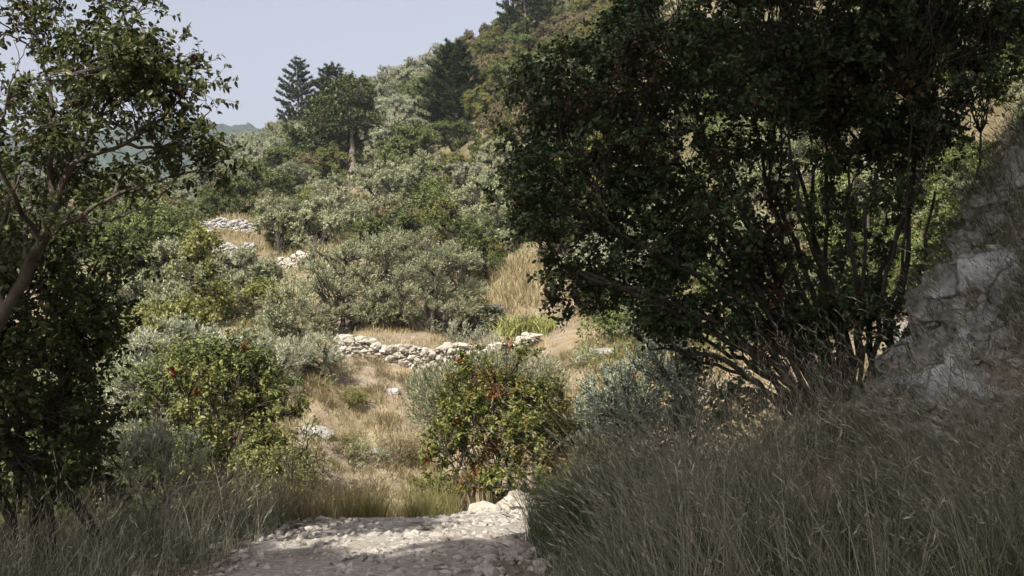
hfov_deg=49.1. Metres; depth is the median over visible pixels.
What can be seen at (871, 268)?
oak bush
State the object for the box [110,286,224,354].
yellow bush
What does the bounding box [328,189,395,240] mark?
olive tree
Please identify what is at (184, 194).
olive bush
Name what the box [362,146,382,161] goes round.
olive bush
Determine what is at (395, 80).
olive bush
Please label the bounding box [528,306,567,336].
iris clump
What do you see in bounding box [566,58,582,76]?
oak bush
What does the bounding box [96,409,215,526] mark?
grey shrub
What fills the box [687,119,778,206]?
oak bush
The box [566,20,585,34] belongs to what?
yellow bush
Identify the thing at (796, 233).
olive bush
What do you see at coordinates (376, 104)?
olive bush
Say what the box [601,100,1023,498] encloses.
tree foot grass
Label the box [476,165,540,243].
yellow bush
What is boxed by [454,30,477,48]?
brown bush
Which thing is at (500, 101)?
yellow bush
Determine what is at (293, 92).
pine tree
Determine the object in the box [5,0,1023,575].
terrain
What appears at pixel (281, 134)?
olive bush
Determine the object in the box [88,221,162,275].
oak bush
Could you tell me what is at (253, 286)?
yellow bush
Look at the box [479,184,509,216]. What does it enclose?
yellow bush
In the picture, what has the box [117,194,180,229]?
oak bush
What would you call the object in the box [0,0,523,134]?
sky
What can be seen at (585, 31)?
yellow bush
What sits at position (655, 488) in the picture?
long grass
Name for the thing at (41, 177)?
olive bush
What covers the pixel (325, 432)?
stone
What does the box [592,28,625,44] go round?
oak bush
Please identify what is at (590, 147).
yellow bush
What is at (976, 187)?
outcrop grass
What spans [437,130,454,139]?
brown bush
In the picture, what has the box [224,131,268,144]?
olive bush
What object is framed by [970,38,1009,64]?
olive bush
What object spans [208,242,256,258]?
dry stone wall
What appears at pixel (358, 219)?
oak bush
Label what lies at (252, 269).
olive tree
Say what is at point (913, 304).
limestone block
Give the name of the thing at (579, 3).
yellow bush
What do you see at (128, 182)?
olive bush
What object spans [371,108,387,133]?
oak bush
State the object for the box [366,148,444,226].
olive tree
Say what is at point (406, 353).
dry stone wall
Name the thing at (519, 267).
terrace grass
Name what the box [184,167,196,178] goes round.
olive bush
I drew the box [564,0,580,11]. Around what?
olive bush
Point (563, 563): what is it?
long grass
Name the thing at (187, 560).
grass
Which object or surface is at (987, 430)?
limestone block
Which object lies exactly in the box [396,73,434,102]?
oak bush
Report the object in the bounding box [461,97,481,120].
oak bush
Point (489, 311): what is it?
dark shrub
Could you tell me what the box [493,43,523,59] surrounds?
brown bush
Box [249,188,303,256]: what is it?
olive tree
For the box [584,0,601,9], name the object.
yellow bush
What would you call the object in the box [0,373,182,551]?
oak bush
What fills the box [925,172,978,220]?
olive bush
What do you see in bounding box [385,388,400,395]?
stone
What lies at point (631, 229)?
olive bush
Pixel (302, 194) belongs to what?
yellow bush
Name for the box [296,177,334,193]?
olive bush
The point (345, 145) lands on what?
brown bush
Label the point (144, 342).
olive tree
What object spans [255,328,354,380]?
shrub
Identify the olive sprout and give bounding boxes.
[443,319,477,343]
[469,324,501,348]
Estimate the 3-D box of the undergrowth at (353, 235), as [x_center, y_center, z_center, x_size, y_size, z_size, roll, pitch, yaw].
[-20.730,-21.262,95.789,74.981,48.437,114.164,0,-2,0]
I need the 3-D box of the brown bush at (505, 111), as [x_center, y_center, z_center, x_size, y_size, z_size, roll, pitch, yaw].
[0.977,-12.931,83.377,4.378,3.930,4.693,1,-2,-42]
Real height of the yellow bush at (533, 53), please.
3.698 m
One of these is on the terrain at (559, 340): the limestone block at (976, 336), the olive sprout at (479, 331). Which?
the limestone block at (976, 336)
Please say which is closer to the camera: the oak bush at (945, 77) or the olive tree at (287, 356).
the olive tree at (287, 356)
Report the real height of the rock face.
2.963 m
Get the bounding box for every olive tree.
[100,311,215,501]
[111,235,186,315]
[185,320,312,507]
[190,244,286,308]
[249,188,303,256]
[249,272,320,373]
[287,172,362,248]
[289,222,419,335]
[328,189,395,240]
[362,221,496,337]
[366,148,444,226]
[441,165,522,258]
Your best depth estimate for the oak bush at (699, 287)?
25.81 m
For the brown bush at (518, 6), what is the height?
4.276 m
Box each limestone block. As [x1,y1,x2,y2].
[883,353,910,394]
[894,322,907,342]
[899,417,916,428]
[905,283,947,336]
[907,383,929,411]
[908,325,950,370]
[922,263,948,290]
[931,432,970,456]
[941,309,971,329]
[944,231,977,258]
[961,194,1000,222]
[966,322,999,348]
[976,424,996,441]
[997,145,1023,190]
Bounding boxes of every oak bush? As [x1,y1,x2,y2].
[0,269,151,388]
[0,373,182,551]
[0,407,103,513]
[21,192,49,203]
[22,205,69,226]
[58,209,104,258]
[68,180,95,209]
[84,211,145,271]
[84,441,262,517]
[87,206,128,242]
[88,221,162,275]
[114,420,206,500]
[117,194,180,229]
[119,473,219,524]
[186,186,224,220]
[201,181,251,216]
[211,157,254,195]
[228,161,290,213]
[247,194,320,250]
[259,171,297,198]
[261,121,320,169]
[262,158,272,169]
[274,159,323,190]
[292,195,327,231]
[316,127,364,163]
[321,205,374,233]
[343,215,378,254]
[349,206,441,257]
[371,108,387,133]
[373,129,448,177]
[383,179,405,192]
[391,119,440,157]
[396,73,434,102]
[397,177,462,207]
[408,209,507,292]
[430,117,477,151]
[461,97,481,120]
[467,129,487,161]
[475,41,504,59]
[475,50,487,62]
[481,176,504,195]
[484,55,537,87]
[490,9,508,26]
[499,16,539,50]
[510,175,595,257]
[521,117,597,161]
[531,0,562,24]
[532,176,599,250]
[534,36,553,57]
[552,5,570,21]
[552,36,584,60]
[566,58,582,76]
[579,190,642,238]
[587,290,638,340]
[589,76,633,114]
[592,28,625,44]
[613,0,665,23]
[640,136,679,157]
[655,148,679,174]
[659,0,675,17]
[680,89,740,134]
[681,0,708,21]
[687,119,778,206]
[692,229,809,322]
[697,220,722,272]
[698,126,752,188]
[702,78,756,120]
[705,115,725,134]
[749,292,809,334]
[757,95,816,139]
[780,166,882,251]
[783,134,824,174]
[786,278,855,348]
[797,157,892,262]
[817,232,935,301]
[821,8,885,142]
[841,88,889,136]
[843,226,900,269]
[872,181,961,296]
[886,132,1002,211]
[926,148,995,194]
[934,45,980,93]
[971,28,1023,113]
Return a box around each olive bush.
[6,188,29,213]
[9,369,57,421]
[25,174,46,186]
[78,356,124,408]
[90,176,127,203]
[98,354,232,430]
[99,165,125,176]
[106,256,214,340]
[112,186,155,212]
[115,197,147,213]
[123,175,135,191]
[134,169,170,190]
[157,185,198,201]
[170,174,200,186]
[170,176,200,192]
[172,205,207,228]
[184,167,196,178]
[192,159,246,198]
[217,136,249,167]
[223,143,269,167]
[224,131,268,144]
[231,131,261,143]
[242,167,275,194]
[244,153,270,166]
[245,135,285,165]
[248,136,266,147]
[262,119,288,137]
[267,129,290,138]
[268,160,321,194]
[278,119,305,132]
[286,123,322,139]
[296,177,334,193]
[299,93,314,114]
[348,75,385,95]
[350,155,410,198]
[352,161,376,190]
[359,113,412,151]
[362,82,389,100]
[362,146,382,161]
[363,97,385,115]
[370,71,394,86]
[373,102,413,121]
[374,95,416,117]
[377,64,402,93]
[382,90,401,98]
[384,80,401,97]
[388,64,425,94]
[388,68,416,88]
[388,93,416,109]
[394,341,579,509]
[397,55,428,79]
[398,113,438,145]
[415,52,441,66]
[416,95,430,113]
[417,112,433,130]
[422,66,432,75]
[425,143,443,155]
[427,42,450,54]
[444,161,487,194]
[453,197,485,216]
[462,165,496,190]
[474,137,514,169]
[507,142,549,156]
[552,225,664,312]
[556,0,571,10]
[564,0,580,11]
[614,298,727,353]
[626,201,700,234]
[650,93,706,137]
[651,153,711,217]
[704,203,804,291]
[721,122,820,218]
[722,109,795,131]
[782,270,830,296]
[808,156,853,185]
[843,109,958,221]
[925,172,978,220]
[968,0,1009,42]
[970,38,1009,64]
[1005,80,1023,139]
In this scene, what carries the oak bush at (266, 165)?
on the terrain at (559, 340)
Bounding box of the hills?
[0,119,265,189]
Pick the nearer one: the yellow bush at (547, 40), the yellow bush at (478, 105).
the yellow bush at (478, 105)
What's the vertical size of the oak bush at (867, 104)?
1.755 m
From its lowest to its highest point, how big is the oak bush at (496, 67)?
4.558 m
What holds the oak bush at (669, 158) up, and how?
on the terrain at (559, 340)
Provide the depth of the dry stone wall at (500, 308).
35.16 m
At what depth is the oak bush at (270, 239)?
58.09 m
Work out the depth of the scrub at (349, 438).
24.35 m
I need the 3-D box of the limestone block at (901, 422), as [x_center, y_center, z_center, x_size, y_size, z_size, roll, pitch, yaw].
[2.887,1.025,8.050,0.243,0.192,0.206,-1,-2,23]
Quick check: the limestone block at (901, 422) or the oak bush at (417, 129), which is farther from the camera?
the oak bush at (417, 129)
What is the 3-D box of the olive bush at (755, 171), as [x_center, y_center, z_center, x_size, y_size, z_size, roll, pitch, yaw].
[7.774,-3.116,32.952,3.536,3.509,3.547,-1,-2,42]
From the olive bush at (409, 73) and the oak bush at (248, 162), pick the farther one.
the olive bush at (409, 73)
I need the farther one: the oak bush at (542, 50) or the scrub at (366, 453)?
the oak bush at (542, 50)
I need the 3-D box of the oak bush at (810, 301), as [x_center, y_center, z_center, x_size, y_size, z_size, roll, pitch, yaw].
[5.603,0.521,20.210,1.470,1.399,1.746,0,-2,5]
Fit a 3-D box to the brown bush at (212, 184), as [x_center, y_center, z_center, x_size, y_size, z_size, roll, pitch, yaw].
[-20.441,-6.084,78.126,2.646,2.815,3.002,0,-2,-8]
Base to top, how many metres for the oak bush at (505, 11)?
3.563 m
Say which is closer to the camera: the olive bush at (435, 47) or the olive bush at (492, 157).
the olive bush at (492, 157)
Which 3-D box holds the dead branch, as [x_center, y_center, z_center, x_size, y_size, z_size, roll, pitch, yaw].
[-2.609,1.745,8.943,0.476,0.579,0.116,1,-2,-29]
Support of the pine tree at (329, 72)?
on the terrain at (559, 340)
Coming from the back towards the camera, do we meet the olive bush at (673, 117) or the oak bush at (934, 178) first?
the olive bush at (673, 117)
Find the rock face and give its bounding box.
[851,191,1023,437]
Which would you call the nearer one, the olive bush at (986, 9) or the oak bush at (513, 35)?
the olive bush at (986, 9)
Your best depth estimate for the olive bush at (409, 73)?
122.64 m
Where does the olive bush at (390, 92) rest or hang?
on the terrain at (559, 340)
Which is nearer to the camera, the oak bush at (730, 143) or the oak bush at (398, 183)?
the oak bush at (730, 143)
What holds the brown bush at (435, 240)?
on the terrain at (559, 340)
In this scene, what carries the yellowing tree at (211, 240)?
on the terrain at (559, 340)
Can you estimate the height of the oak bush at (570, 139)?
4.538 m
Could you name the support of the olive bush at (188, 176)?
on the terrain at (559, 340)
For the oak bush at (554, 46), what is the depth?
100.90 m
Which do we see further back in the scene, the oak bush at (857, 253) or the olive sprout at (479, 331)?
the olive sprout at (479, 331)
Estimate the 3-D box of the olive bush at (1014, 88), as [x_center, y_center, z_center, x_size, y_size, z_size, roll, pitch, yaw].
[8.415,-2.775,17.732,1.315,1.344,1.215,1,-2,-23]
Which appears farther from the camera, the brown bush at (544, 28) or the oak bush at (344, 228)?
the brown bush at (544, 28)
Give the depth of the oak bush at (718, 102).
56.19 m
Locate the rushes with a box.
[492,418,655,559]
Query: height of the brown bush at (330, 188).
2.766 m
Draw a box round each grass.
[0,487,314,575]
[39,210,361,321]
[125,456,560,525]
[195,313,740,498]
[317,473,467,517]
[349,290,618,350]
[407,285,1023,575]
[465,247,637,315]
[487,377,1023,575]
[492,513,678,575]
[503,373,1023,575]
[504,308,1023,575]
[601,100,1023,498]
[823,76,1023,499]
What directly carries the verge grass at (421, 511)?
on the terrain at (559, 340)
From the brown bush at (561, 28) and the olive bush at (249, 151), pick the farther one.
the brown bush at (561, 28)
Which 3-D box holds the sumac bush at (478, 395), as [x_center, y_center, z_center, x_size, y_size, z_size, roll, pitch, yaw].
[-0.062,1.424,11.878,1.863,1.953,1.415,0,-2,10]
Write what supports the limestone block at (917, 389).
on the terrain at (559, 340)
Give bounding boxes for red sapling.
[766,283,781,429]
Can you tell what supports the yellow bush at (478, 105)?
on the terrain at (559, 340)
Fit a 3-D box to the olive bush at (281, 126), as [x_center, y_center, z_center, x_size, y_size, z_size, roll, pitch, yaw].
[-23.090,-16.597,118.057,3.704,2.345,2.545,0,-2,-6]
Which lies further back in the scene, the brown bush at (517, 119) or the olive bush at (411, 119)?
the olive bush at (411, 119)
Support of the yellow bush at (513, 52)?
on the terrain at (559, 340)
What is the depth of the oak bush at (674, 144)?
59.01 m
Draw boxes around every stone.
[299,425,333,440]
[369,447,377,454]
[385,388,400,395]
[466,501,505,511]
[596,348,613,356]
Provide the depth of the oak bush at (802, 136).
42.71 m
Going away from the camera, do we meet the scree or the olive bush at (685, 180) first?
the scree
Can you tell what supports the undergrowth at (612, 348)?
on the terrain at (559, 340)
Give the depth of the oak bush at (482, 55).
119.87 m
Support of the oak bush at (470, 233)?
on the terrain at (559, 340)
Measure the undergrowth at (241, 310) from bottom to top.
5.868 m
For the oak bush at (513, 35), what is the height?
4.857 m
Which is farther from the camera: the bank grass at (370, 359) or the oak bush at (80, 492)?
the bank grass at (370, 359)
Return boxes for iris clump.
[487,313,530,336]
[500,311,551,336]
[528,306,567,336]
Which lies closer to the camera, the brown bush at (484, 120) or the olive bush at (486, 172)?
the olive bush at (486, 172)
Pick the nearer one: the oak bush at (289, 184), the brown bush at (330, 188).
the brown bush at (330, 188)
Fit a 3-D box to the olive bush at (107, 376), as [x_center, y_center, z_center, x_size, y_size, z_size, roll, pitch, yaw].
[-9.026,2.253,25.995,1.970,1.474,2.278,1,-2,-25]
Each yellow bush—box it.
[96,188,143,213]
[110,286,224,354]
[240,275,301,312]
[292,184,322,226]
[313,142,358,185]
[362,229,414,267]
[399,192,461,246]
[405,170,454,206]
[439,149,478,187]
[461,84,504,129]
[465,47,480,59]
[468,55,516,101]
[469,25,503,53]
[470,244,506,282]
[475,114,516,150]
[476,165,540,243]
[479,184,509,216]
[490,81,515,111]
[507,43,530,57]
[516,50,542,75]
[542,31,570,57]
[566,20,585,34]
[568,0,595,12]
[568,19,600,43]
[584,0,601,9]
[584,131,648,183]
[589,1,617,31]
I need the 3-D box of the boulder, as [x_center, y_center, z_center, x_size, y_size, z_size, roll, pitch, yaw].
[0.057,2.140,11.028,0.448,0.308,0.364,0,-2,0]
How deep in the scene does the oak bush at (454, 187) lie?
63.10 m
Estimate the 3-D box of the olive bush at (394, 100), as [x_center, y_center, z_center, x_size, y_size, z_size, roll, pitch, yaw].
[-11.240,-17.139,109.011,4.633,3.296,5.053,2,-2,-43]
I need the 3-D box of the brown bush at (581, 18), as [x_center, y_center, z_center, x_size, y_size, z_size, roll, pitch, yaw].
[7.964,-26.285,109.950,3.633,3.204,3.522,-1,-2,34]
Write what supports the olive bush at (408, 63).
on the terrain at (559, 340)
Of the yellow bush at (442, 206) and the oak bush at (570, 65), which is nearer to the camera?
the yellow bush at (442, 206)
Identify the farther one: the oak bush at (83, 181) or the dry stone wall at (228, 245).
the oak bush at (83, 181)
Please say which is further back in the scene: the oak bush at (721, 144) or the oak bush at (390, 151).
the oak bush at (390, 151)
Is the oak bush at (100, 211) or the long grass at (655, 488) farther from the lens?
the oak bush at (100, 211)
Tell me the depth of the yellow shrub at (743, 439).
9.73 m
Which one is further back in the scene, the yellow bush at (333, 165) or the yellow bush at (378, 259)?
the yellow bush at (333, 165)
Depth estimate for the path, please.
7.67 m
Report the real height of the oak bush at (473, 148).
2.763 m
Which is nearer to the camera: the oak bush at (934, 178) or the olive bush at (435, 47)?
the oak bush at (934, 178)
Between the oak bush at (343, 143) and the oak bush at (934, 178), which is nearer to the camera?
the oak bush at (934, 178)
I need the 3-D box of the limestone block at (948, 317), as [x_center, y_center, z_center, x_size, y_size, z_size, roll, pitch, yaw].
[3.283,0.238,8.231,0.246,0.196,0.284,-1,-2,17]
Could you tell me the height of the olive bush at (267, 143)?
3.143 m
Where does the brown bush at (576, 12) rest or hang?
on the terrain at (559, 340)
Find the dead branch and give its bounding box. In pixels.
[158,471,213,535]
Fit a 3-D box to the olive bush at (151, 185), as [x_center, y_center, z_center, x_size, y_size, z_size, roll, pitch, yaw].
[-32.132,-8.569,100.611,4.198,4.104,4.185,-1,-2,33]
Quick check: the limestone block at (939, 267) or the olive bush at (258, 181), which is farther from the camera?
the olive bush at (258, 181)
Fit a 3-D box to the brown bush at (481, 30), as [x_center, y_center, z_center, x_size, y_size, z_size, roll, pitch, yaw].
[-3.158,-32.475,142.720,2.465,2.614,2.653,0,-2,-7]
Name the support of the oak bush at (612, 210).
on the terrain at (559, 340)
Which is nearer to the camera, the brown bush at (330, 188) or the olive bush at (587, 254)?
the olive bush at (587, 254)
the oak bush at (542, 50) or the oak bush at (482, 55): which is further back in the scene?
the oak bush at (482, 55)
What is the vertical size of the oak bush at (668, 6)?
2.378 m
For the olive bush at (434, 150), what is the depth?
87.24 m
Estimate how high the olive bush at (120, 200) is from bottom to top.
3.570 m
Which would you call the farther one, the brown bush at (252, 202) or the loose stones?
the brown bush at (252, 202)
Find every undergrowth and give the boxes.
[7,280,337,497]
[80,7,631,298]
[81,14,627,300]
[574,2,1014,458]
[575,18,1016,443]
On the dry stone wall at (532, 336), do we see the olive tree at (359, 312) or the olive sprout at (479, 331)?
the olive sprout at (479, 331)
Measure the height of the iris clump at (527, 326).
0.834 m
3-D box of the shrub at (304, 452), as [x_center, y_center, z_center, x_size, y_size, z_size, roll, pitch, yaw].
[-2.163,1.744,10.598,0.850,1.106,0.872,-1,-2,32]
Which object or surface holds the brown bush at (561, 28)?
on the terrain at (559, 340)
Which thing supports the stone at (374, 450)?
on the terrain at (559, 340)
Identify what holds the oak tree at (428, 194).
on the terrain at (559, 340)
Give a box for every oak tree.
[100,187,209,296]
[397,175,454,244]
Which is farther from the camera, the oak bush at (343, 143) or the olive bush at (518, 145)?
the oak bush at (343, 143)
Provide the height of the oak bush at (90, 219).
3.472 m
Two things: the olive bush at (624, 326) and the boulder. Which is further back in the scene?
the olive bush at (624, 326)
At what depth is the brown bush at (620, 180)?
51.51 m
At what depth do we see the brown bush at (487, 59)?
108.55 m
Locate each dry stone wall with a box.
[199,217,259,233]
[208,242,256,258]
[243,250,315,270]
[334,334,484,370]
[459,303,505,325]
[483,332,542,354]
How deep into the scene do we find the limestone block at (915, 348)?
8.22 m
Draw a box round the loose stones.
[475,531,641,575]
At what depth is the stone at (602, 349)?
27.58 m
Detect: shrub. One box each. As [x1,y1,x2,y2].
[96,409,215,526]
[231,413,332,511]
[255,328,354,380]
[451,301,506,335]
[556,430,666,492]
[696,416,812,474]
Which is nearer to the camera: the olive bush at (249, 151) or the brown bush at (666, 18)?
the brown bush at (666, 18)
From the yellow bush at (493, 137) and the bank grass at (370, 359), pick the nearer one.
the bank grass at (370, 359)
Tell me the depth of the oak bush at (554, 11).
129.40 m
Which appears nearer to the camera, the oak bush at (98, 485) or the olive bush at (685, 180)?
the oak bush at (98, 485)
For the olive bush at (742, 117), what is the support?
on the terrain at (559, 340)
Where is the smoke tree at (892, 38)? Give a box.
[475,0,1023,437]
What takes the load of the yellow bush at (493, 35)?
on the terrain at (559, 340)
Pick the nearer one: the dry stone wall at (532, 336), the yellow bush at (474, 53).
the dry stone wall at (532, 336)
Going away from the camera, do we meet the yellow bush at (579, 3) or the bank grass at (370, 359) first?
the bank grass at (370, 359)
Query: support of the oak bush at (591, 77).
on the terrain at (559, 340)
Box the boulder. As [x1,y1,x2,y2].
[495,489,535,510]
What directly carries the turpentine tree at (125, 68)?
on the terrain at (559, 340)
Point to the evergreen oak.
(86, 439)
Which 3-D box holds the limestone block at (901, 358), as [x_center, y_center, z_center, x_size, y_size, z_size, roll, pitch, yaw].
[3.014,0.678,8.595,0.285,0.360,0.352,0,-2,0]
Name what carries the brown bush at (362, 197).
on the terrain at (559, 340)
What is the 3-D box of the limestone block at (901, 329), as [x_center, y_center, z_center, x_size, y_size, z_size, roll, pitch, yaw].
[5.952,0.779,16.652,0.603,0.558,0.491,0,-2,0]
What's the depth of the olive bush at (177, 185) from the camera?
98.90 m
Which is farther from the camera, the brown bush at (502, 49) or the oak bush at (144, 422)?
the brown bush at (502, 49)
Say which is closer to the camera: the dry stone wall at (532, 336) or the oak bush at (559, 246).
the dry stone wall at (532, 336)
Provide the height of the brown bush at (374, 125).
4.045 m
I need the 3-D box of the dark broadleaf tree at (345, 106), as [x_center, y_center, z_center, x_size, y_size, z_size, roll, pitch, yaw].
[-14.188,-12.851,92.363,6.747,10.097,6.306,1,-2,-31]
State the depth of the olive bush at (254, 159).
96.95 m
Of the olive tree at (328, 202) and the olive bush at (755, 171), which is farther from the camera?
the olive tree at (328, 202)
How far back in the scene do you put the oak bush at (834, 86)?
35.40 m
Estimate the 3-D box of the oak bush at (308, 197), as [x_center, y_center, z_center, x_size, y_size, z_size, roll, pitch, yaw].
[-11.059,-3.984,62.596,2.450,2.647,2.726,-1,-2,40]
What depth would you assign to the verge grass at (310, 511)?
9.93 m
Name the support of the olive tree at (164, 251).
on the terrain at (559, 340)
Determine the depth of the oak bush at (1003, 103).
19.53 m
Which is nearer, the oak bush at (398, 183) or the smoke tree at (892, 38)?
the smoke tree at (892, 38)
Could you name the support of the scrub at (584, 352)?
on the terrain at (559, 340)
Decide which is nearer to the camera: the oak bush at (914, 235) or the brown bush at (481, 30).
the oak bush at (914, 235)
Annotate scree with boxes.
[843,131,1023,440]
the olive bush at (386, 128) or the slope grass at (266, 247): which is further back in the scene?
the olive bush at (386, 128)
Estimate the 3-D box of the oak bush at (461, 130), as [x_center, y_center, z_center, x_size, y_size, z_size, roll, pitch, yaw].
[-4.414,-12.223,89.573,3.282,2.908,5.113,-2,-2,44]
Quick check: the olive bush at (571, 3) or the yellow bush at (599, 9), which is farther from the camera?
the olive bush at (571, 3)
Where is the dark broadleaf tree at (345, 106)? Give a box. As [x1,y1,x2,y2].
[296,70,387,179]
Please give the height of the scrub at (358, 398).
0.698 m
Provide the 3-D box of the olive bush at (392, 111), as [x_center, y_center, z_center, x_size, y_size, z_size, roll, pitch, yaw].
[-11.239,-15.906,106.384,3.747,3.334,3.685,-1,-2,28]
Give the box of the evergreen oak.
[0,114,165,575]
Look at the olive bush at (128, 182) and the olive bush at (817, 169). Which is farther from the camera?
the olive bush at (128, 182)
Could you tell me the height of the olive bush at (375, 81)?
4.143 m
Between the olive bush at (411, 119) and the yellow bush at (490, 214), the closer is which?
the yellow bush at (490, 214)
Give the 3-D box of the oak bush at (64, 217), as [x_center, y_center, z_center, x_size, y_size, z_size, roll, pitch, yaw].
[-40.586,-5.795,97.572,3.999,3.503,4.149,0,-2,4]
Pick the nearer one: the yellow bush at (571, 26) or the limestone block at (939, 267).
the limestone block at (939, 267)
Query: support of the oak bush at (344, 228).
on the terrain at (559, 340)
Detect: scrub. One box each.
[326,425,372,459]
[334,382,379,408]
[341,429,403,471]
[365,431,423,467]
[567,342,602,368]
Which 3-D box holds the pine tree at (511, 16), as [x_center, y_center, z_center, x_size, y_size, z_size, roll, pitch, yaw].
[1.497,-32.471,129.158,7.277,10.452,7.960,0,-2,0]
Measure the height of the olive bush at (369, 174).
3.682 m
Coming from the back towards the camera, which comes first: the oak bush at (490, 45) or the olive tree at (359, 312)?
the oak bush at (490, 45)
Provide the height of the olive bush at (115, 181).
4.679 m
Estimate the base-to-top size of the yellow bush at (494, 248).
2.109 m
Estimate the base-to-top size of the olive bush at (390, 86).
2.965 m
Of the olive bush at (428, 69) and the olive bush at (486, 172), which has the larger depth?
the olive bush at (428, 69)
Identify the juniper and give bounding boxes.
[531,336,741,471]
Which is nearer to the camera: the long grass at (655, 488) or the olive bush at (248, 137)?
the long grass at (655, 488)
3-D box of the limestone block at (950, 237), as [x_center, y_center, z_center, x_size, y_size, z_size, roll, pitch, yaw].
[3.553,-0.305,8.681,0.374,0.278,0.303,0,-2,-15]
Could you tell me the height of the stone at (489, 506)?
0.193 m
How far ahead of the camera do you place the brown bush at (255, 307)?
30.66 m
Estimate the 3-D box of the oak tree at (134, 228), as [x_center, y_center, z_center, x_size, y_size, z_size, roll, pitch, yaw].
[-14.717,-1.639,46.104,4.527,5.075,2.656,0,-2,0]
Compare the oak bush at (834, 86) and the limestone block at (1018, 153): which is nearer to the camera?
the limestone block at (1018, 153)
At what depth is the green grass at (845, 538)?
5.93 m
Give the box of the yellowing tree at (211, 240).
[151,218,239,313]
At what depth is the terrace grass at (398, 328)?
32.62 m
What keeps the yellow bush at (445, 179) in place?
on the terrain at (559, 340)
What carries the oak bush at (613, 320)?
on the terrain at (559, 340)
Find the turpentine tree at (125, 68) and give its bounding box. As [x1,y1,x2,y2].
[0,0,256,332]
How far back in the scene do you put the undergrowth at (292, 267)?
47.82 m
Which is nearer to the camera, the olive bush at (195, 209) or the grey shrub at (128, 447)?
the grey shrub at (128, 447)
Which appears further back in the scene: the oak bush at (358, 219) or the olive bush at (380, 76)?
the olive bush at (380, 76)
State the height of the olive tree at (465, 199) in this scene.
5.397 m
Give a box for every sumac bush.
[96,327,323,522]
[408,331,592,499]
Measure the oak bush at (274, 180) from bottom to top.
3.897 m
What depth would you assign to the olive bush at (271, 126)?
124.51 m
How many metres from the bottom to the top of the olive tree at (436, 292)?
3.681 m
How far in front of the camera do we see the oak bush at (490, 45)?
123.77 m
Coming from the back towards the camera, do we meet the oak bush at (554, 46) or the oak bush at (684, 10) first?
the oak bush at (554, 46)
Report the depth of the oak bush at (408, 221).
46.87 m
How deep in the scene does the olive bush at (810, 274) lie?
23.42 m
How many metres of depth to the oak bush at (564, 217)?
46.72 m
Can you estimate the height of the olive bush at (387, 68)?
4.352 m
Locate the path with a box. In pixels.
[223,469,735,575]
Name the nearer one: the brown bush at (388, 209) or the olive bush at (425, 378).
the olive bush at (425, 378)
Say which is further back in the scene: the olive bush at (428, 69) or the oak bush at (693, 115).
the olive bush at (428, 69)
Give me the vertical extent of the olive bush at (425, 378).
2.735 m
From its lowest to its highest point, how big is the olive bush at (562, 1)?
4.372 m
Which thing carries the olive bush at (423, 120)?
on the terrain at (559, 340)
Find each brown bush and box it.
[47,238,83,265]
[140,187,172,209]
[158,197,202,217]
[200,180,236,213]
[205,289,283,326]
[240,189,289,216]
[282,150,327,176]
[322,186,340,202]
[339,137,374,166]
[349,192,380,214]
[364,112,387,149]
[372,199,421,230]
[404,233,455,273]
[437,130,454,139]
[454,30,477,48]
[469,53,502,79]
[474,102,503,135]
[478,22,492,33]
[488,90,546,126]
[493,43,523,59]
[512,107,549,142]
[515,0,533,23]
[531,16,568,41]
[550,11,583,34]
[563,9,580,23]
[575,3,601,26]
[589,163,636,210]
[590,0,627,9]
[657,8,687,43]
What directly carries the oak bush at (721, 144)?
on the terrain at (559, 340)
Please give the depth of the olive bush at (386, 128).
90.73 m
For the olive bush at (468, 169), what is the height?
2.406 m
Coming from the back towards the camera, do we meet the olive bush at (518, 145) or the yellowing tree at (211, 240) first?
the olive bush at (518, 145)
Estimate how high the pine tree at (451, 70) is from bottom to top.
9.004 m
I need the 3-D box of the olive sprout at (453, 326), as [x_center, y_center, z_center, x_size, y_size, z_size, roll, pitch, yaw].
[-1.415,1.422,30.434,0.915,1.269,0.761,0,-2,-16]
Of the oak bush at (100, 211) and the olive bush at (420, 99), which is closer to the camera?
the oak bush at (100, 211)
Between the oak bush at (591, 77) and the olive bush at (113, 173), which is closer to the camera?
the oak bush at (591, 77)
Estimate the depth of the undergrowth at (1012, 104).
24.60 m
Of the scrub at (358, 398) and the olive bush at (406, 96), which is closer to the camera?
the scrub at (358, 398)
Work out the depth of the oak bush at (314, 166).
85.33 m
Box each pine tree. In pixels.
[272,55,320,128]
[299,61,353,126]
[413,36,489,130]
[495,0,552,48]
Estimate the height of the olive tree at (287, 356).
3.541 m

